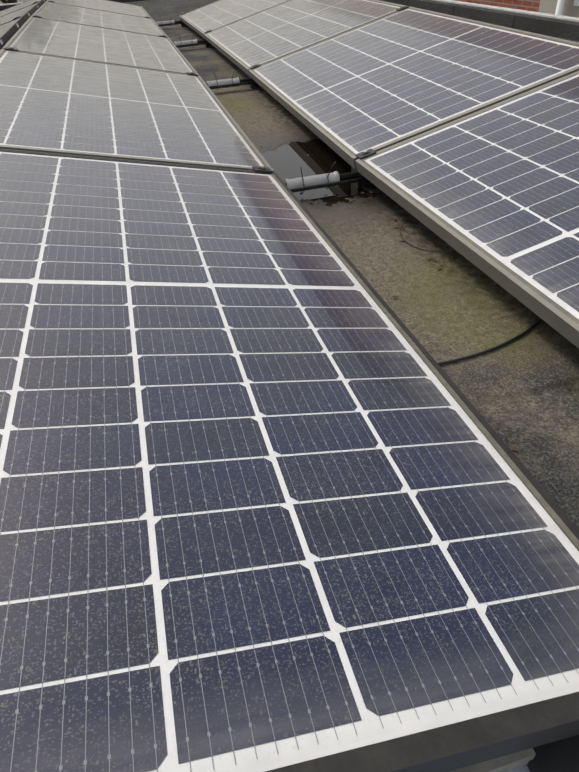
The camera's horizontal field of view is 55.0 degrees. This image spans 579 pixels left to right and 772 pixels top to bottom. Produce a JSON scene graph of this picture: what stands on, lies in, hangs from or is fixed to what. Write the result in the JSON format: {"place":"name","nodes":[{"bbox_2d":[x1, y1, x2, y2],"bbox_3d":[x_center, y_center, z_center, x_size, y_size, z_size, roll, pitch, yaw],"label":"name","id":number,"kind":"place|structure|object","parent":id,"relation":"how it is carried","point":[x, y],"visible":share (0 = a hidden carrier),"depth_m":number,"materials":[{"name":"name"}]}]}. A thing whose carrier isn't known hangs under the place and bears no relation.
{"place":"outdoors","nodes":[
{"label":"outdoors","id":0,"kind":"place"},
{"bbox_2d":[0,0,17,3],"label":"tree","id":1,"kind":"object","parent":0,"point":[8,1],"depth_m":20.71,"materials":[{"name":"green plant"}]},
{"bbox_2d":[0,16,24,49],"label":"solar panel","id":2,"kind":"object","parent":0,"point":[9,30],"visible":0.92,"depth_m":3.73,"materials":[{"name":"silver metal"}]},
{"bbox_2d":[0,2,41,24],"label":"solar panel","id":3,"kind":"object","parent":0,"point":[27,12],"visible":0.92,"depth_m":4.93,"materials":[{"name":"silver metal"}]},
{"bbox_2d":[122,0,578,528],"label":"roof surface","id":4,"kind":"object","parent":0,"point":[520,396],"visible":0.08,"depth_m":1.37,"materials":[{"name":"grey concrete"}]},
{"bbox_2d":[228,91,569,450],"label":"leaf litter","id":5,"kind":"object","parent":4,"relation":"on","point":[513,447],"visible":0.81,"depth_m":1.61,"materials":[{"name":"brown plant"}]},
{"bbox_2d":[400,214,541,364],"bbox_3d":[0.047,-0.867,2.167,0.799,0.048,2.669,-12,40,-10],"label":"roof cable","id":6,"kind":"object","parent":4,"relation":"on","point":[495,347],"visible":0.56,"depth_m":1.19,"materials":[{"name":"black rubber"}]},
{"bbox_2d":[455,0,539,11],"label":"brick wall","id":7,"kind":"structure","parent":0,"point":[529,5],"depth_m":7.35,"materials":[{"name":"red brick"}]},
{"bbox_2d":[538,0,578,17],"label":"wall","id":8,"kind":"structure","parent":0,"point":[571,8],"depth_m":6.41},
{"bbox_3d":[-2.833,-0.229,4.605,10.040,3.600,14.480,-12,40,-10],"label":"building","id":9,"kind":"object","parent":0,"visible":0},
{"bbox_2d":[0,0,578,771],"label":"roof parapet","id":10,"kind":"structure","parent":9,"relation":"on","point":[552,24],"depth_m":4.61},
{"bbox_2d":[156,18,578,771],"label":"mounting system","id":11,"kind":"object","parent":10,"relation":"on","point":[560,756],"visible":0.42,"depth_m":0.59,"materials":[{"name":"metal"}]},
{"bbox_2d":[0,0,46,16],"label":"solar panel","id":12,"kind":"object","parent":11,"relation":"on","point":[16,7],"visible":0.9,"depth_m":6.16,"materials":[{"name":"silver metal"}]},
{"bbox_2d":[47,0,149,16],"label":"solar panel","id":13,"kind":"object","parent":11,"relation":"on","point":[119,7],"visible":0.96,"depth_m":6.28,"materials":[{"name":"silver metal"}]},
{"bbox_2d":[2,16,198,75],"bbox_3d":[-1.256,-2.306,3.762,1.021,0.279,1.755,-12,40,-10],"label":"solar panel","id":14,"kind":"object","parent":11,"relation":"on","point":[37,35],"visible":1,"depth_m":3.58,"materials":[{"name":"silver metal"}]},
{"bbox_2d":[32,1,168,37],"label":"solar panel","id":15,"kind":"object","parent":11,"relation":"on","point":[89,16],"visible":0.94,"depth_m":4.99,"materials":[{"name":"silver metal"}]},
{"bbox_2d":[0,49,273,171],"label":"solar panel","id":16,"kind":"object","parent":11,"relation":"on","point":[57,104],"visible":0.98,"depth_m":2.20,"materials":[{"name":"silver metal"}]},
{"bbox_2d":[4,0,408,172],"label":"panel clamps","id":17,"kind":"object","parent":11,"relation":"attached to","point":[360,155],"visible":0.98,"depth_m":2.91,"materials":[{"name":"black"}]},
{"bbox_2d":[179,0,288,38],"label":"solar panel","id":18,"kind":"object","parent":11,"relation":"on","point":[201,21],"visible":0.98,"depth_m":5.13,"materials":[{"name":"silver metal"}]},
{"bbox_2d":[0,148,578,771],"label":"solar panel","id":19,"kind":"object","parent":11,"relation":"on","point":[274,496],"visible":1,"depth_m":0.65,"materials":[{"name":"blue glass"}]},
{"bbox_2d":[204,0,404,75],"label":"solar panel","id":20,"kind":"object","parent":11,"relation":"on","point":[273,33],"visible":1,"depth_m":3.78,"materials":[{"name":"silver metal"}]},
{"bbox_2d":[249,7,578,169],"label":"solar panel","id":21,"kind":"object","parent":11,"relation":"on","point":[391,79],"visible":1,"depth_m":2.40,"materials":[{"name":"blue glass"}]},
{"bbox_2d":[355,71,578,347],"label":"solar panel","id":22,"kind":"object","parent":11,"relation":"on","point":[492,192],"visible":0.98,"depth_m":1.54,"materials":[{"name":"blue glass"}]},
{"bbox_2d":[555,0,566,15],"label":"downpipe","id":23,"kind":"object","parent":9,"relation":"attached to","point":[560,7],"depth_m":6.29,"materials":[{"name":"white plastic"}]}
]}

